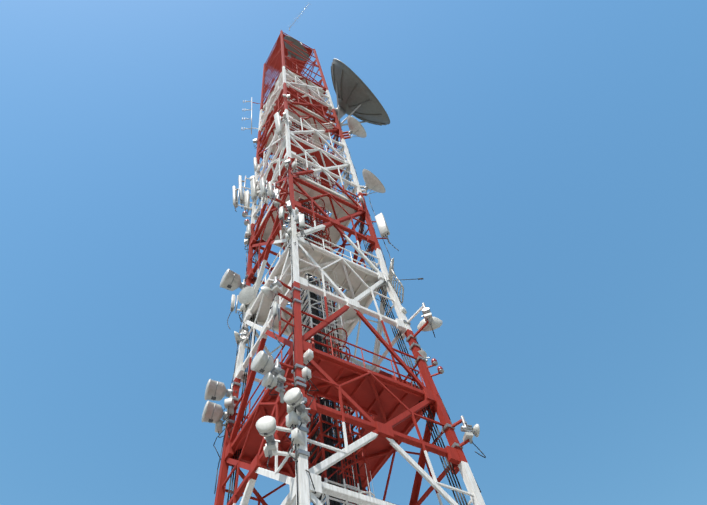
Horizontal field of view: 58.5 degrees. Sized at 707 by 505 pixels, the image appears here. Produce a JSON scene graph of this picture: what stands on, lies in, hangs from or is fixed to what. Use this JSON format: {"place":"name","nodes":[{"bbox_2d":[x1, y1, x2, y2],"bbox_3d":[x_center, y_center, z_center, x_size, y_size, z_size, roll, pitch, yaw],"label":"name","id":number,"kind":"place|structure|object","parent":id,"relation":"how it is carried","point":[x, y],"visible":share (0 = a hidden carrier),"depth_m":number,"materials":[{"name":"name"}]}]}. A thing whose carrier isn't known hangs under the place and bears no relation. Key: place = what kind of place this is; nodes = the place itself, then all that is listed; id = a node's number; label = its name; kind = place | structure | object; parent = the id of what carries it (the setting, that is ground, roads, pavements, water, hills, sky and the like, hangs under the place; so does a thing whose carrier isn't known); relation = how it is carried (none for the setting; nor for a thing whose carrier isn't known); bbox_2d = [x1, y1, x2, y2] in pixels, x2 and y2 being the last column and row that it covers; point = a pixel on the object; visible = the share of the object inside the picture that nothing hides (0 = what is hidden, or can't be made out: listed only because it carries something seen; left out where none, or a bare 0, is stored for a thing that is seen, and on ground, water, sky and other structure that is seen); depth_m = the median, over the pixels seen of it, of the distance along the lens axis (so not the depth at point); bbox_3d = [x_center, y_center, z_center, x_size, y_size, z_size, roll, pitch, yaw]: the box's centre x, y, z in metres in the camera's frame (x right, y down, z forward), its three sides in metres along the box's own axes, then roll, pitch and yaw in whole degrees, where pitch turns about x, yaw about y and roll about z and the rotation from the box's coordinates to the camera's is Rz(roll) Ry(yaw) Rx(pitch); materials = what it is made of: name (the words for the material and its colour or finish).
{"place":"outdoors","nodes":[
{"label":"outdoors","id":0,"kind":"place"},
{"bbox_2d":[0,0,706,504],"label":"sky","id":1,"kind":"structure","parent":0,"point":[541,165],"materials":[{"name":"blue"}]},
{"label":"ground","id":2,"kind":"structure","parent":0,"visible":0},
{"bbox_2d":[289,55,374,504],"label":"ladder","id":3,"kind":"object","parent":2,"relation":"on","point":[323,449],"visible":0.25,"depth_m":19.04,"materials":[{"name":"metal"}]},
{"bbox_2d":[214,30,484,504],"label":"lattice tower","id":4,"kind":"structure","parent":2,"relation":"on","point":[455,456],"depth_m":19.66,"materials":[{"name":"metal"}]},
{"bbox_2d":[202,401,237,437],"bbox_3d":[-4.050,5.067,18.913,1.011,1.358,0.645,20,-65,-17],"label":"dish","id":5,"kind":"object","parent":4,"relation":"attached to","point":[213,412],"visible":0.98,"depth_m":18.85,"materials":[{"name":"paint"}]},
{"bbox_2d":[204,379,240,412],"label":"dish","id":6,"kind":"object","parent":4,"relation":"attached to","point":[215,390],"visible":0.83,"depth_m":19.67,"materials":[{"name":"paint"}]},
{"bbox_2d":[227,294,239,328],"bbox_3d":[-4.371,2.342,23.537,0.654,2.647,0.383,34,-70,-23],"label":"panel antenna","id":7,"kind":"object","parent":4,"relation":"attached to","point":[232,303],"visible":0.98,"depth_m":23.92,"materials":[{"name":"paint"}]},
{"bbox_2d":[220,269,252,290],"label":"dish","id":8,"kind":"object","parent":4,"relation":"attached to","point":[230,280],"visible":0.83,"depth_m":25.23,"materials":[{"name":"paint"}]},
{"bbox_2d":[234,326,248,352],"bbox_3d":[-3.955,3.090,22.282,0.538,1.413,0.485,-12,-60,-1],"label":"mount","id":9,"kind":"object","parent":4,"relation":"attached to","point":[238,337],"visible":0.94,"depth_m":22.32,"materials":[{"name":"paint"}]},
{"bbox_2d":[232,184,252,211],"bbox_3d":[-5.667,-2.756,32.343,1.202,3.354,0.370,0,-61,-8],"label":"panel","id":10,"kind":"object","parent":4,"relation":"attached to","point":[235,201],"visible":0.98,"depth_m":32.19,"materials":[{"name":"paint"}]},
{"bbox_2d":[238,175,252,208],"bbox_3d":[-5.670,-3.217,33.359,0.965,4.224,0.304,6,-62,-11],"label":"panel","id":11,"kind":"object","parent":4,"relation":"attached to","point":[241,193],"visible":0.92,"depth_m":33.10,"materials":[{"name":"paint"}]},
{"bbox_2d":[238,286,254,304],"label":"dish","id":12,"kind":"object","parent":4,"relation":"attached to","point":[246,295],"visible":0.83,"depth_m":23.99,"materials":[{"name":"paint"}]},
{"bbox_2d":[242,211,251,217],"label":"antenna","id":13,"kind":"object","parent":4,"relation":"attached to","point":[244,214],"visible":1,"depth_m":30.91,"materials":[{"name":"paint"}]},
{"bbox_2d":[244,190,250,211],"bbox_3d":[-5.371,-2.587,32.297,0.521,2.714,0.377,-19,-60,4],"label":"panel","id":14,"kind":"object","parent":4,"relation":"attached to","point":[247,195],"visible":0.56,"depth_m":32.35,"materials":[{"name":"paint"}]},
{"bbox_2d":[246,224,250,238],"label":"panel","id":15,"kind":"object","parent":4,"relation":"attached to","point":[248,228],"visible":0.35,"depth_m":29.50,"materials":[{"name":"paint"}]},
{"bbox_2d":[241,97,259,133],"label":"dipole array","id":16,"kind":"object","parent":4,"relation":"hanging from","point":[251,114],"visible":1,"depth_m":45.28,"materials":[{"name":"paint"}]},
{"bbox_2d":[250,178,256,204],"bbox_3d":[-5.218,-3.205,33.127,0.301,3.025,0.393,-43,-64,16],"label":"panel","id":17,"kind":"object","parent":4,"relation":"attached to","point":[253,184],"visible":0.94,"depth_m":33.05,"materials":[{"name":"paint"}]},
{"bbox_2d":[253,157,259,174],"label":"panel","id":18,"kind":"object","parent":4,"relation":"attached to","point":[255,163],"visible":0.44,"depth_m":36.72,"materials":[{"name":"paint"}]},
{"bbox_2d":[260,177,289,204],"bbox_3d":[-3.003,-2.162,24.356,1.350,2.178,0.226,27,-68,-20],"label":"panel","id":19,"kind":"object","parent":4,"relation":"attached to","point":[263,183],"visible":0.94,"depth_m":24.22,"materials":[{"name":"paint"}]},
{"bbox_2d":[251,351,305,394],"bbox_3d":[-1.693,2.869,14.540,1.312,1.361,0.505,26,-67,-20],"label":"dish","id":20,"kind":"object","parent":4,"relation":"on","point":[262,363],"visible":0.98,"depth_m":14.52,"materials":[{"name":"paint"}]},
{"bbox_2d":[268,181,289,205],"bbox_3d":[-2.808,-2.134,24.279,1.042,1.987,0.223,21,-66,-18],"label":"panel","id":21,"kind":"object","parent":4,"relation":"attached to","point":[270,190],"visible":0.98,"depth_m":24.22,"materials":[{"name":"paint"}]},
{"bbox_2d":[274,112,285,137],"bbox_3d":[-3.838,-6.658,33.165,0.669,3.834,0.381,20,-65,-17],"label":"panel","id":22,"kind":"object","parent":4,"relation":"attached to","point":[277,117],"visible":0.98,"depth_m":33.01,"materials":[{"name":"paint"}]},
{"bbox_2d":[273,189,286,214],"bbox_3d":[-2.769,-2.038,24.627,0.684,2.009,0.318,-12,-60,-1],"label":"panel","id":23,"kind":"object","parent":4,"relation":"attached to","point":[277,196],"visible":0.73,"depth_m":24.70,"materials":[{"name":"paint"}]},
{"bbox_2d":[261,276,301,308],"bbox_3d":[-2.057,1.303,17.953,1.193,1.413,0.574,34,-70,-23],"label":"dish","id":24,"kind":"object","parent":4,"relation":"attached to","point":[272,291],"visible":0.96,"depth_m":17.91,"materials":[{"name":"paint"}]},
{"bbox_2d":[256,416,309,468],"bbox_3d":[-1.477,3.899,12.632,1.233,1.376,0.616,38,-72,-24],"label":"dish","id":25,"kind":"object","parent":4,"relation":"attached to","point":[266,427],"visible":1,"depth_m":12.58,"materials":[{"name":"paint"}]},
{"bbox_2d":[261,372,305,402],"bbox_3d":[-1.575,3.067,14.362,1.032,0.900,0.346,27,-67,-20],"label":"dish","id":26,"kind":"object","parent":4,"relation":"attached to","point":[269,380],"visible":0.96,"depth_m":14.20,"materials":[{"name":"paint"}]},
{"bbox_2d":[272,301,294,346],"bbox_3d":[-1.769,2.063,16.200,0.360,2.292,0.876,-27,-61,8],"label":"panel antenna","id":27,"kind":"object","parent":4,"relation":"attached to","point":[276,309],"visible":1,"depth_m":16.71,"materials":[{"name":"paint"}]},
{"bbox_2d":[279,206,289,235],"bbox_3d":[-2.420,-1.083,22.676,0.521,2.618,0.337,1,-61,-8],"label":"panel antenna","id":28,"kind":"object","parent":4,"relation":"attached to","point":[281,212],"visible":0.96,"depth_m":23.09,"materials":[{"name":"paint"}]},
{"bbox_2d":[284,36,308,60],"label":"dish top","id":29,"kind":"object","parent":4,"relation":"on","point":[295,43],"visible":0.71,"depth_m":56.51,"materials":[{"name":"paint"}]},
{"bbox_2d":[283,387,310,431],"bbox_3d":[-1.180,3.457,13.557,0.470,1.361,0.747,-27,-61,8],"label":"dish","id":30,"kind":"object","parent":4,"relation":"attached to","point":[293,397],"visible":0.92,"depth_m":13.56,"materials":[{"name":"paint"}]},
{"bbox_2d":[295,214,313,249],"bbox_3d":[-1.796,-0.662,21.730,0.702,2.737,0.260,-30,-61,9],"label":"panel antenna","id":31,"kind":"object","parent":4,"relation":"attached to","point":[301,221],"visible":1,"depth_m":22.09,"materials":[{"name":"paint"}]},
{"bbox_2d":[288,106,333,129],"bbox_3d":[-2.688,-7.820,37.444,3.112,0.060,0.914,19,-65,-17],"label":"perforated tray","id":32,"kind":"object","parent":4,"relation":"attached to","point":[295,117],"visible":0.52,"depth_m":37.59,"materials":[{"name":"paint"}]},
{"bbox_2d":[232,34,425,492],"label":"platforms","id":33,"kind":"object","parent":4,"relation":"attached to","point":[360,391],"visible":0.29,"depth_m":22.69,"materials":[{"name":"paint"}]},
{"bbox_2d":[213,94,480,504],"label":"tower clutter","id":34,"kind":"object","parent":4,"relation":"attached to","point":[297,438],"visible":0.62,"depth_m":18.75,"materials":[{"name":"paint"}]},
{"bbox_2d":[227,58,467,504],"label":"feeder cables","id":35,"kind":"object","parent":4,"relation":"attached to","point":[335,477],"visible":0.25,"depth_m":18.18,"materials":[{"name":"black plastic"}]},
{"bbox_2d":[342,116,366,138],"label":"dish","id":36,"kind":"object","parent":4,"relation":"attached to","point":[356,127],"visible":1,"depth_m":37.31,"materials":[{"name":"paint"}]},
{"bbox_2d":[331,58,389,127],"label":"dish","id":37,"kind":"object","parent":4,"relation":"attached to","point":[356,97],"visible":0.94,"depth_m":40.69,"materials":[{"name":"paint"}]},
{"bbox_2d":[359,169,385,195],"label":"dish","id":38,"kind":"object","parent":4,"relation":"attached to","point":[372,181],"visible":0.98,"depth_m":30.26,"materials":[{"name":"paint"}]},
{"bbox_2d":[366,281,391,307],"bbox_3d":[0.961,1.525,22.558,0.789,1.922,0.179,-12,-60,-1],"label":"antenna","id":39,"kind":"object","parent":4,"relation":"on","point":[368,283],"visible":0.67,"depth_m":23.00,"materials":[{"name":"paint"}]},
{"bbox_2d":[371,213,398,250],"bbox_3d":[1.201,-0.778,26.134,0.732,3.602,0.382,0,-61,-7],"label":"panel antenna","id":40,"kind":"object","parent":4,"relation":"attached to","point":[380,221],"visible":1,"depth_m":26.44,"materials":[{"name":"paint"}]},
{"bbox_2d":[384,258,423,302],"bbox_3d":[1.795,1.135,23.085,1.313,2.173,0.933,17,-65,-16],"label":"grid antenna","id":41,"kind":"object","parent":4,"relation":"attached to","point":[391,275],"visible":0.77,"depth_m":22.60,"materials":[{"name":"paint"}]},
{"bbox_2d":[409,342,430,365],"bbox_3d":[2.082,3.127,19.375,0.518,0.900,0.392,28,-68,-21],"label":"antenna","id":42,"kind":"object","parent":4,"relation":"attached to","point":[423,354],"visible":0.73,"depth_m":19.21,"materials":[{"name":"paint"}]},
{"bbox_2d":[403,303,442,341],"bbox_3d":[2.172,2.448,20.072,1.236,1.574,0.779,-41,-64,15],"label":"dish","id":43,"kind":"object","parent":4,"relation":"attached to","point":[429,322],"visible":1,"depth_m":19.94,"materials":[{"name":"paint"}]},
{"bbox_2d":[427,358,437,367],"bbox_3d":[2.274,3.292,18.797,0.459,0.277,0.188,-12,-60,-1],"label":"beacon","id":44,"kind":"object","parent":4,"relation":"attached to","point":[434,362],"visible":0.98,"depth_m":18.70,"materials":[{"name":"paint"}]},
{"bbox_2d":[430,366,443,376],"bbox_3d":[2.373,3.469,18.448,0.529,0.273,0.187,-12,-60,-1],"label":"beacon","id":45,"kind":"object","parent":4,"relation":"attached to","point":[440,369],"visible":1,"depth_m":18.35,"materials":[{"name":"paint"}]},
{"bbox_2d":[441,416,485,457],"bbox_3d":[2.810,4.750,15.985,0.966,1.395,0.474,-23,-61,6],"label":"dish","id":46,"kind":"object","parent":4,"relation":"attached to","point":[468,430],"visible":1,"depth_m":16.07,"materials":[{"name":"paint"}]}
]}

